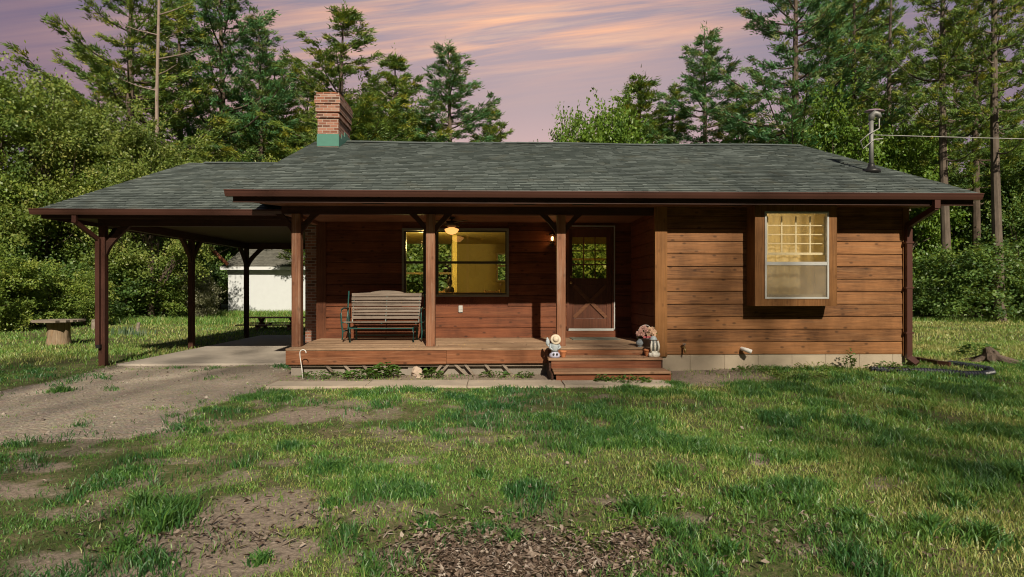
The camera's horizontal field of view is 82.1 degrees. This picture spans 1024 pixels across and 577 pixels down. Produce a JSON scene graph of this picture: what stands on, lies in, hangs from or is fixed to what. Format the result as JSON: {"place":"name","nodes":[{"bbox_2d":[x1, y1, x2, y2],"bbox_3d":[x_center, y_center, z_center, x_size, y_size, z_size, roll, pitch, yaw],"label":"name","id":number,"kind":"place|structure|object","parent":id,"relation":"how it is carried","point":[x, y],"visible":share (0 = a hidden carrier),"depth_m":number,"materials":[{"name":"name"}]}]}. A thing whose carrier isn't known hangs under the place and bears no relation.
{"place":"outdoors","nodes":[
{"label":"outdoors","id":0,"kind":"place"},
{"bbox_2d":[111,325,133,335],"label":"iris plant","id":1,"kind":"object","parent":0,"point":[125,331],"visible":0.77,"depth_m":18.73,"materials":[{"name":"green plant"}]},
{"bbox_2d":[0,364,286,443],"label":"driveway","id":2,"kind":"structure","parent":0,"point":[50,412],"depth_m":7.82,"materials":[{"name":"beige gravel"}]},
{"bbox_2d":[445,277,453,291],"bbox_3d":[-1.427,-0.093,13.462,0.200,0.360,0.195,0,0,-2],"label":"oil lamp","id":3,"kind":"object","parent":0,"point":[449,288],"visible":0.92,"depth_m":13.41,"materials":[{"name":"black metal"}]},
{"bbox_2d":[266,380,670,388],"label":"path","id":4,"kind":"structure","parent":0,"point":[425,383],"depth_m":8.87,"materials":[{"name":"concrete"}]},
{"bbox_2d":[441,292,502,292],"bbox_3d":[-0.916,0.549,13.578,1.390,0.923,0.800,0,0,-2],"label":"dining table","id":5,"kind":"object","parent":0,"point":[471,292],"visible":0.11,"depth_m":13.18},
{"bbox_2d":[0,302,1023,576],"bbox_3d":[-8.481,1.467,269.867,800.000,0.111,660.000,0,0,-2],"label":"ground","id":6,"kind":"structure","parent":0,"point":[34,484],"depth_m":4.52,"materials":[{"name":"green plant"}]},
{"bbox_2d":[0,238,55,331],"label":"shrub","id":7,"kind":"object","parent":6,"relation":"on","point":[19,276],"visible":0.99,"depth_m":20.55,"materials":[{"name":"green plant"}]},
{"bbox_2d":[0,226,87,321],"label":"shrub","id":8,"kind":"object","parent":6,"relation":"on","point":[20,250],"visible":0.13,"depth_m":24.97,"materials":[{"name":"green plant"}]},
{"bbox_2d":[6,67,86,172],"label":"pine tree","id":9,"kind":"object","parent":6,"relation":"on","point":[54,77],"visible":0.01,"depth_m":34.84,"materials":[{"name":"green plant"}]},
{"bbox_2d":[8,162,85,249],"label":"broadleaf tree","id":10,"kind":"object","parent":6,"relation":"on","point":[66,227],"depth_m":29.62,"materials":[{"name":"green plant"}]},
{"bbox_2d":[0,51,94,259],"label":"broadleaf tree","id":11,"kind":"object","parent":6,"relation":"on","point":[7,190],"visible":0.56,"depth_m":24.64,"materials":[{"name":"green plant"}]},
{"bbox_2d":[2,257,94,327],"bbox_3d":[-17.810,0.199,22.654,2.872,2.781,3.216,0,0,16],"label":"shrub","id":12,"kind":"object","parent":6,"relation":"on","point":[58,285],"visible":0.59,"depth_m":22.22,"materials":[{"name":"green plant"}]},
{"bbox_2d":[31,319,85,345],"bbox_3d":[-12.027,1.177,15.602,1.080,0.707,1.058,0,0,-2],"label":"stump table","id":13,"kind":"object","parent":6,"relation":"on","point":[59,332],"visible":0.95,"depth_m":15.39,"materials":[{"name":"brown wood"}]},
{"bbox_2d":[0,40,122,268],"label":"broadleaf tree","id":14,"kind":"object","parent":6,"relation":"on","point":[26,222],"visible":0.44,"depth_m":25.55,"materials":[{"name":"green plant"}]},
{"bbox_2d":[49,268,117,325],"bbox_3d":[-16.934,0.368,23.341,2.272,2.419,2.543,0,0,0],"label":"shrub","id":15,"kind":"object","parent":6,"relation":"on","point":[85,305],"visible":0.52,"depth_m":22.98,"materials":[{"name":"green plant"}]},
{"bbox_2d":[8,96,163,281],"bbox_3d":[-20.460,-3.897,28.427,7.165,10.874,7.892,0,0,-3],"label":"broadleaf tree","id":16,"kind":"object","parent":6,"relation":"on","point":[73,242],"visible":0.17,"depth_m":26.34,"materials":[{"name":"green plant"}]},
{"bbox_2d":[72,63,125,157],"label":"pine tree","id":17,"kind":"object","parent":6,"relation":"on","point":[95,96],"depth_m":39.88,"materials":[{"name":"green plant"}]},
{"bbox_2d":[45,247,187,318],"bbox_3d":[-18.427,-0.184,27.455,5.393,3.964,4.864,0,0,6],"label":"shrub","id":18,"kind":"object","parent":6,"relation":"on","point":[126,307],"visible":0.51,"depth_m":26.35,"materials":[{"name":"green plant"}]},
{"bbox_2d":[0,0,258,273],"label":"pine tree","id":19,"kind":"object","parent":6,"relation":"on","point":[132,60],"visible":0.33,"depth_m":33.94,"materials":[{"name":"green plant"}]},
{"bbox_2d":[60,87,223,317],"bbox_3d":[-16.858,-3.907,27.432,6.678,10.930,7.066,0,0,-43],"label":"broadleaf tree","id":20,"kind":"object","parent":6,"relation":"on","point":[137,143],"visible":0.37,"depth_m":26.32,"materials":[{"name":"green plant"}]},
{"bbox_2d":[128,328,155,335],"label":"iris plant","id":21,"kind":"object","parent":6,"relation":"on","point":[143,333],"visible":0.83,"depth_m":18.58,"materials":[{"name":"green plant"}]},
{"bbox_2d":[119,0,198,314],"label":"dead trunk","id":22,"kind":"object","parent":6,"relation":"on","point":[156,89],"visible":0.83,"depth_m":29.39,"materials":[{"name":"wood"}]},
{"bbox_2d":[138,237,185,271],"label":"broadleaf tree","id":23,"kind":"object","parent":6,"relation":"on","point":[160,245],"depth_m":32.34,"materials":[{"name":"green plant"}]},
{"bbox_2d":[118,248,210,317],"bbox_3d":[-17.138,-0.174,28.726,3.694,3.577,4.136,0,0,10],"label":"shrub","id":24,"kind":"object","parent":6,"relation":"on","point":[169,303],"visible":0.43,"depth_m":27.89,"materials":[{"name":"green plant"}]},
{"bbox_2d":[28,162,315,365],"bbox_3d":[-6.514,-0.804,14.605,4.785,4.708,7.737,0,0,-2],"label":"carport","id":25,"kind":"object","parent":6,"relation":"on","point":[191,203],"visible":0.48,"depth_m":11.53,"materials":[{"name":"brown wood"}]},
{"bbox_2d":[105,0,255,261],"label":"pine tree","id":26,"kind":"object","parent":6,"relation":"on","point":[189,44],"visible":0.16,"depth_m":41.96,"materials":[{"name":"green plant"}]},
{"bbox_2d":[153,128,237,307],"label":"broadleaf tree","id":27,"kind":"object","parent":6,"relation":"on","point":[214,158],"visible":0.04,"depth_m":41.10,"materials":[{"name":"green plant"}]},
{"bbox_2d":[172,271,225,317],"bbox_3d":[-15.747,0.288,29.521,2.977,2.684,3.340,0,0,12],"label":"shrub","id":28,"kind":"object","parent":6,"relation":"on","point":[206,303],"visible":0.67,"depth_m":29.20,"materials":[{"name":"green plant"}]},
{"bbox_2d":[176,245,234,295],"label":"broadleaf tree","id":29,"kind":"object","parent":6,"relation":"on","point":[220,275],"visible":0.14,"depth_m":39.61,"materials":[{"name":"green plant"}]},
{"bbox_2d":[117,335,304,365],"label":"concrete slab","id":30,"kind":"structure","parent":6,"relation":"on","point":[263,350],"depth_m":12.83,"materials":[{"name":"grey concrete"}]},
{"bbox_2d":[119,0,315,308],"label":"pine tree","id":31,"kind":"object","parent":6,"relation":"on","point":[229,10],"visible":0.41,"depth_m":42.24,"materials":[{"name":"green plant"}]},
{"bbox_2d":[195,103,289,250],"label":"broadleaf tree","id":32,"kind":"object","parent":6,"relation":"on","point":[269,157],"visible":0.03,"depth_m":44.78,"materials":[{"name":"green plant"}]},
{"bbox_2d":[197,12,307,248],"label":"pine tree","id":33,"kind":"object","parent":6,"relation":"on","point":[262,55],"visible":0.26,"depth_m":43.96,"materials":[{"name":"green plant"}]},
{"bbox_2d":[220,249,304,311],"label":"shed","id":34,"kind":"structure","parent":6,"relation":"on","point":[270,280],"depth_m":33.57,"materials":[{"name":"white paint"}]},
{"bbox_2d":[206,245,228,265],"bbox_3d":[-16.552,-1.937,32.946,1.350,1.339,0.253,0,0,-2],"label":"slanted pole","id":35,"kind":"object","parent":34,"relation":"attached to","point":[220,257],"visible":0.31,"depth_m":32.87,"materials":[{"name":"brown wood"}]},
{"bbox_2d":[235,317,304,330],"bbox_3d":[-8.652,1.276,21.269,2.350,0.491,1.500,0,0,-2],"label":"picnic table","id":36,"kind":"object","parent":6,"relation":"on","point":[261,323],"visible":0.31,"depth_m":20.97,"materials":[{"name":"brown wood"}]},
{"bbox_2d":[226,58,316,283],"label":"pine tree","id":37,"kind":"object","parent":6,"relation":"on","point":[290,140],"visible":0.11,"depth_m":45.01,"materials":[{"name":"green plant"}]},
{"bbox_2d":[251,98,317,160],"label":"broadleaf tree","id":38,"kind":"object","parent":6,"relation":"on","point":[315,132],"visible":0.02,"depth_m":45.88,"materials":[{"name":"green plant"}]},
{"bbox_2d":[271,78,316,161],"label":"pine tree","id":39,"kind":"object","parent":6,"relation":"on","point":[305,103],"visible":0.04,"depth_m":48.15,"materials":[{"name":"green plant"}]},
{"bbox_2d":[209,0,423,265],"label":"pine tree","id":40,"kind":"object","parent":6,"relation":"on","point":[345,18],"visible":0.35,"depth_m":34.57,"materials":[{"name":"green plant"}]},
{"bbox_2d":[297,370,343,378],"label":"leafy weed","id":41,"kind":"object","parent":6,"relation":"on","point":[307,374],"visible":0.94,"depth_m":9.66,"materials":[{"name":"green plant"}]},
{"bbox_2d":[339,368,383,378],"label":"leafy weed","id":42,"kind":"object","parent":6,"relation":"on","point":[346,373],"visible":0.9,"depth_m":9.58,"materials":[{"name":"green plant"}]},
{"bbox_2d":[332,58,431,141],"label":"broadleaf tree","id":43,"kind":"object","parent":6,"relation":"on","point":[390,137],"visible":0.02,"depth_m":38.56,"materials":[{"name":"green plant"}]},
{"bbox_2d":[365,362,404,377],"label":"leafy weed","id":44,"kind":"object","parent":6,"relation":"on","point":[391,368],"visible":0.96,"depth_m":9.64,"materials":[{"name":"green plant"}]},
{"bbox_2d":[351,42,455,141],"bbox_3d":[-7.622,-7.439,38.982,12.713,17.890,10.950,0,0,-26],"label":"pine tree","id":45,"kind":"object","parent":6,"relation":"on","point":[394,62],"visible":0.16,"depth_m":38.01,"materials":[{"name":"green plant"}]},
{"bbox_2d":[411,366,421,375],"bbox_3d":[-1.618,1.416,9.956,0.189,0.218,0.166,0,0,-2],"label":"stone","id":46,"kind":"object","parent":6,"relation":"on","point":[416,370],"visible":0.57,"depth_m":9.91,"materials":[{"name":"beige stone"}]},
{"bbox_2d":[407,244,450,292],"bbox_3d":[-3.817,-1.096,25.397,7.580,5.546,6.770,0,0,-44],"label":"shrub","id":47,"kind":"object","parent":6,"relation":"on","point":[414,283],"visible":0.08,"depth_m":23.70,"materials":[{"name":"green plant"}]},
{"bbox_2d":[419,367,443,377],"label":"leafy weed","id":48,"kind":"object","parent":6,"relation":"on","point":[426,372],"visible":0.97,"depth_m":9.64,"materials":[{"name":"green plant"}]},
{"bbox_2d":[387,39,504,269],"bbox_3d":[-4.019,-7.426,37.875,12.737,17.882,12.656,0,0,44],"label":"pine tree","id":49,"kind":"object","parent":6,"relation":"on","point":[455,79],"visible":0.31,"depth_m":37.49,"materials":[{"name":"green plant"}]},
{"bbox_2d":[444,255,504,279],"bbox_3d":[-0.613,-0.893,26.687,5.375,5.113,4.801,0,0,-24],"label":"shrub","id":50,"kind":"object","parent":6,"relation":"on","point":[501,269],"visible":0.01,"depth_m":25.84,"materials":[{"name":"green plant"}]},
{"bbox_2d":[464,107,514,272],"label":"pine tree","id":51,"kind":"object","parent":6,"relation":"on","point":[494,129],"visible":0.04,"depth_m":41.55,"materials":[{"name":"green plant"}]},
{"bbox_2d":[478,370,509,377],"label":"leafy weed","id":52,"kind":"object","parent":6,"relation":"on","point":[489,374],"visible":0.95,"depth_m":9.72,"materials":[{"name":"green plant"}]},
{"bbox_2d":[4,357,1023,576],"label":"leaf litter","id":53,"kind":"object","parent":6,"relation":"on","point":[501,565],"visible":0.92,"depth_m":3.34,"materials":[{"name":"brown plant"}]},
{"bbox_2d":[533,100,583,277],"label":"broadleaf tree","id":54,"kind":"object","parent":6,"relation":"on","point":[560,135],"visible":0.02,"depth_m":43.52,"materials":[{"name":"green plant"}]},
{"bbox_2d":[572,244,605,277],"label":"shrub","id":55,"kind":"object","parent":6,"relation":"on","point":[589,271],"visible":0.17,"depth_m":24.09,"materials":[{"name":"green plant"}]},
{"bbox_2d":[593,374,608,381],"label":"leafy weed","id":56,"kind":"object","parent":6,"relation":"on","point":[600,378],"visible":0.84,"depth_m":9.13,"materials":[{"name":"green plant"}]},
{"bbox_2d":[224,92,984,375],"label":"wooden house","id":57,"kind":"structure","parent":6,"relation":"on","point":[718,255],"depth_m":10.49,"materials":[{"name":"red wood"}]},
{"bbox_2d":[340,291,424,342],"bbox_3d":[-2.448,0.525,11.251,1.512,0.970,0.656,0,0,-2],"label":"glider bench","id":58,"kind":"object","parent":57,"relation":"on","point":[386,303],"visible":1,"depth_m":11.46,"materials":[{"name":"brown wood"}]},
{"bbox_2d":[406,244,451,292],"bbox_3d":[-2.540,-0.384,17.974,1.473,2.528,0.070,0,0,-2],"label":"rear window","id":59,"kind":"structure","parent":57,"relation":"in","point":[406,244],"depth_m":17.96,"materials":[{"name":"wood"}]},
{"bbox_2d":[425,216,473,234],"bbox_3d":[-1.133,-1.192,11.197,1.128,0.337,1.110,0,0,-2],"label":"ceiling fan","id":60,"kind":"object","parent":57,"relation":"hanging from","point":[451,225],"visible":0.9,"depth_m":11.09,"materials":[{"name":"glass"}]},
{"bbox_2d":[402,228,508,296],"bbox_3d":[-1.157,-0.534,12.095,2.189,1.408,0.130,0,0,-2],"label":"window","id":61,"kind":"structure","parent":57,"relation":"in","point":[404,230],"depth_m":12.04,"materials":[{"name":"clear glass"}]},
{"bbox_2d":[496,253,504,281],"bbox_3d":[-0.277,-0.650,18.045,0.402,0.882,0.070,0,0,-2],"label":"rear window","id":62,"kind":"structure","parent":57,"relation":"in","point":[497,254],"depth_m":18.00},
{"bbox_2d":[572,258,605,259],"bbox_3d":[2.349,-0.844,18.128,1.311,1.269,0.070,0,0,-2],"label":"rear window","id":63,"kind":"structure","parent":57,"relation":"in","point":[572,258],"depth_m":18.10,"materials":[{"name":"brown wood"}]},
{"bbox_2d":[569,228,610,327],"bbox_3d":[1.620,-0.209,12.155,0.875,2.064,0.113,0,0,-2],"label":"door","id":64,"kind":"structure","parent":57,"relation":"in","point":[589,298],"depth_m":12.18,"materials":[{"name":"brown wood"}]},
{"bbox_2d":[569,337,620,339],"bbox_3d":[1.652,1.002,11.773,0.944,0.011,0.530,0,0,-2],"label":"door mat","id":65,"kind":"object","parent":57,"relation":"on","point":[593,338],"depth_m":11.71,"materials":[{"name":"fabric"}]},
{"bbox_2d":[636,325,656,346],"bbox_3d":[2.339,0.818,10.246,0.339,0.386,0.301,0,0,-44],"label":"flower basket","id":66,"kind":"object","parent":57,"relation":"on","point":[644,330],"visible":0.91,"depth_m":10.18,"materials":[{"name":"pink plant"}]},
{"bbox_2d":[747,205,836,305],"bbox_3d":[4.865,-0.526,10.416,1.432,1.808,0.680,0,0,-2],"label":"bay window","id":67,"kind":"structure","parent":57,"relation":"in","point":[792,259],"depth_m":10.20,"materials":[{"name":"brown wood"}]},
{"bbox_2d":[860,109,884,171],"bbox_3d":[7.116,-2.920,11.611,0.355,1.297,0.551,0,0,43],"label":"service mast","id":68,"kind":"object","parent":57,"relation":"on","point":[871,167],"visible":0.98,"depth_m":11.54,"materials":[{"name":"grey metal"}]},
{"bbox_2d":[875,135,1023,138],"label":"power line","id":69,"kind":"object","parent":68,"relation":"attached to","point":[949,137],"visible":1,"depth_m":11.77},
{"bbox_2d":[563,87,653,143],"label":"broadleaf tree","id":70,"kind":"object","parent":6,"relation":"on","point":[602,127],"visible":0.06,"depth_m":35.44,"materials":[{"name":"green plant"}]},
{"bbox_2d":[547,355,670,381],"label":"porch steps","id":71,"kind":"structure","parent":6,"relation":"on","point":[579,367],"depth_m":9.59,"materials":[{"name":"brown wood"}]},
{"bbox_2d":[546,334,560,357],"bbox_3d":[0.691,0.946,9.680,0.228,0.384,0.198,0,0,-22],"label":"garden figurine","id":72,"kind":"object","parent":71,"relation":"on","point":[554,346],"visible":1,"depth_m":9.64,"materials":[{"name":"white ceramic"}]},
{"bbox_2d":[648,336,659,356],"bbox_3d":[2.374,0.968,9.820,0.203,0.350,0.203,0,0,-2],"label":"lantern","id":73,"kind":"object","parent":71,"relation":"on","point":[654,347],"visible":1,"depth_m":9.76,"materials":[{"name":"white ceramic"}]},
{"bbox_2d":[607,373,651,382],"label":"leafy weed","id":74,"kind":"object","parent":6,"relation":"on","point":[615,379],"visible":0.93,"depth_m":9.09,"materials":[{"name":"green plant"}]},
{"bbox_2d":[577,63,685,143],"bbox_3d":[8.618,-6.903,40.108,14.165,16.819,12.201,0,0,-12],"label":"pine tree","id":75,"kind":"object","parent":6,"relation":"on","point":[641,85],"visible":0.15,"depth_m":39.42,"materials":[{"name":"green plant"}]},
{"bbox_2d":[655,81,708,143],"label":"pine tree","id":76,"kind":"object","parent":6,"relation":"on","point":[678,94],"visible":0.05,"depth_m":41.85,"materials":[{"name":"green plant"}]},
{"bbox_2d":[625,21,790,143],"bbox_3d":[12.127,-7.748,37.415,10.840,18.528,10.771,0,0,45],"label":"pine tree","id":77,"kind":"object","parent":6,"relation":"on","point":[699,69],"visible":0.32,"depth_m":36.45,"materials":[{"name":"green plant"}]},
{"bbox_2d":[708,80,780,143],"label":"pine tree","id":78,"kind":"object","parent":6,"relation":"on","point":[718,135],"visible":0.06,"depth_m":42.99,"materials":[{"name":"green plant"}]},
{"bbox_2d":[732,364,775,372],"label":"leafy weed","id":79,"kind":"object","parent":6,"relation":"on","point":[742,370],"visible":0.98,"depth_m":9.99,"materials":[{"name":"green plant"}]},
{"bbox_2d":[768,372,831,378],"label":"leafy weed","id":80,"kind":"object","parent":6,"relation":"on","point":[799,376],"visible":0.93,"depth_m":9.53,"materials":[{"name":"green plant"}]},
{"bbox_2d":[683,0,922,153],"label":"pine tree","id":81,"kind":"object","parent":6,"relation":"on","point":[772,85],"visible":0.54,"depth_m":32.05,"materials":[{"name":"green plant"}]},
{"bbox_2d":[792,361,835,371],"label":"leafy weed","id":82,"kind":"object","parent":6,"relation":"on","point":[824,365],"visible":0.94,"depth_m":10.13,"materials":[{"name":"green plant"}]},
{"bbox_2d":[753,0,937,146],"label":"pine tree","id":83,"kind":"object","parent":6,"relation":"on","point":[808,45],"visible":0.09,"depth_m":43.32,"materials":[{"name":"green plant"}]},
{"bbox_2d":[842,348,856,369],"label":"leafy weed","id":84,"kind":"object","parent":6,"relation":"on","point":[852,362],"visible":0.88,"depth_m":10.17,"materials":[{"name":"green plant"}]},
{"bbox_2d":[786,72,932,177],"bbox_3d":[17.347,-4.733,30.688,6.704,12.669,6.877,0,0,-33],"label":"broadleaf tree","id":85,"kind":"object","parent":6,"relation":"on","point":[894,155],"visible":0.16,"depth_m":29.89,"materials":[{"name":"green plant"}]},
{"bbox_2d":[790,0,932,158],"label":"pine tree","id":86,"kind":"object","parent":6,"relation":"on","point":[866,24],"visible":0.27,"depth_m":37.25,"materials":[{"name":"green plant"}]},
{"bbox_2d":[774,0,959,154],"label":"pine tree","id":87,"kind":"object","parent":6,"relation":"on","point":[863,10],"visible":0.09,"depth_m":45.23,"materials":[{"name":"green plant"}]},
{"bbox_2d":[831,0,935,152],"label":"pine tree","id":88,"kind":"object","parent":6,"relation":"on","point":[889,98],"visible":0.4,"depth_m":35.80,"materials":[{"name":"green plant"}]},
{"bbox_2d":[863,361,914,371],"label":"leafy weed","id":89,"kind":"object","parent":6,"relation":"on","point":[893,365],"visible":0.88,"depth_m":10.06,"materials":[{"name":"green plant"}]},
{"bbox_2d":[859,108,976,314],"bbox_3d":[22.706,-4.354,33.621,6.716,11.899,6.890,0,0,-39],"label":"broadleaf tree","id":90,"kind":"object","parent":6,"relation":"on","point":[927,230],"visible":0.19,"depth_m":32.22,"materials":[{"name":"green plant"}]},
{"bbox_2d":[911,356,950,366],"bbox_3d":[7.778,1.367,10.912,0.592,0.167,1.707,0,0,35],"label":"drain pipe","id":91,"kind":"object","parent":6,"relation":"on","point":[943,363],"visible":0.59,"depth_m":10.91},
{"bbox_2d":[869,360,995,376],"bbox_3d":[7.384,1.412,10.105,2.303,0.157,1.064,0,0,-23],"label":"corrugated hose","id":92,"kind":"object","parent":6,"relation":"on","point":[986,370],"visible":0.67,"depth_m":9.98,"materials":[{"name":"black plastic"}]},
{"bbox_2d":[871,0,1006,318],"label":"pine tree","id":93,"kind":"object","parent":6,"relation":"on","point":[942,120],"visible":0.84,"depth_m":27.63,"materials":[{"name":"green plant"}]},
{"bbox_2d":[913,273,969,319],"bbox_3d":[19.329,0.388,27.394,2.943,2.616,3.263,0,0,18],"label":"shrub","id":94,"kind":"object","parent":6,"relation":"on","point":[923,289],"visible":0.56,"depth_m":26.82,"materials":[{"name":"green plant"}]},
{"bbox_2d":[880,27,1016,173],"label":"pine tree","id":95,"kind":"object","parent":6,"relation":"on","point":[960,103],"visible":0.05,"depth_m":45.17,"materials":[{"name":"green plant"}]},
{"bbox_2d":[910,164,990,263],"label":"broadleaf tree","id":96,"kind":"object","parent":6,"relation":"on","point":[955,181],"visible":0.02,"depth_m":35.12,"materials":[{"name":"green plant"}]},
{"bbox_2d":[903,0,1023,315],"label":"pine tree","id":97,"kind":"object","parent":6,"relation":"on","point":[974,170],"visible":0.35,"depth_m":31.67,"materials":[{"name":"green plant"}]},
{"bbox_2d":[906,0,1023,321],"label":"pine tree","id":98,"kind":"object","parent":6,"relation":"on","point":[993,116],"visible":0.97,"depth_m":26.26,"materials":[{"name":"green plant"}]},
{"bbox_2d":[913,234,1023,321],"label":"shrub","id":99,"kind":"object","parent":6,"relation":"on","point":[975,271],"visible":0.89,"depth_m":26.12,"materials":[{"name":"green plant"}]},
{"bbox_2d":[954,342,1000,356],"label":"leafy weed","id":100,"kind":"object","parent":6,"relation":"on","point":[965,347],"visible":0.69,"depth_m":12.65,"materials":[{"name":"green plant"}]},
{"bbox_2d":[937,124,1023,258],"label":"broadleaf tree","id":101,"kind":"object","parent":6,"relation":"on","point":[1000,150],"visible":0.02,"depth_m":36.85,"materials":[{"name":"green plant"}]},
{"bbox_2d":[951,149,1023,261],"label":"broadleaf tree","id":102,"kind":"object","parent":6,"relation":"on","point":[1013,222],"visible":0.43,"depth_m":31.53,"materials":[{"name":"green plant"}]},
{"bbox_2d":[959,346,1020,364],"bbox_3d":[9.586,1.363,11.754,1.131,0.424,1.048,0,0,34],"label":"root stump","id":103,"kind":"object","parent":6,"relation":"on","point":[989,354],"visible":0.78,"depth_m":11.57,"materials":[{"name":"brown wood"}]},
{"bbox_2d":[959,253,1023,317],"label":"shrub","id":104,"kind":"object","parent":6,"relation":"on","point":[1019,298],"visible":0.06,"depth_m":27.50,"materials":[{"name":"green plant"}]},
{"bbox_2d":[961,3,1023,210],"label":"pine tree","id":105,"kind":"object","parent":6,"relation":"on","point":[1018,21],"visible":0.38,"depth_m":31.57,"materials":[{"name":"green plant"}]},
{"bbox_2d":[0,0,1023,172],"label":"sky","id":106,"kind":"structure","parent":0,"point":[534,56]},
{"bbox_2d":[984,114,1022,146],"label":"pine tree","id":107,"kind":"object","parent":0,"point":[1005,140],"visible":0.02,"depth_m":40.64,"materials":[{"name":"green plant"}]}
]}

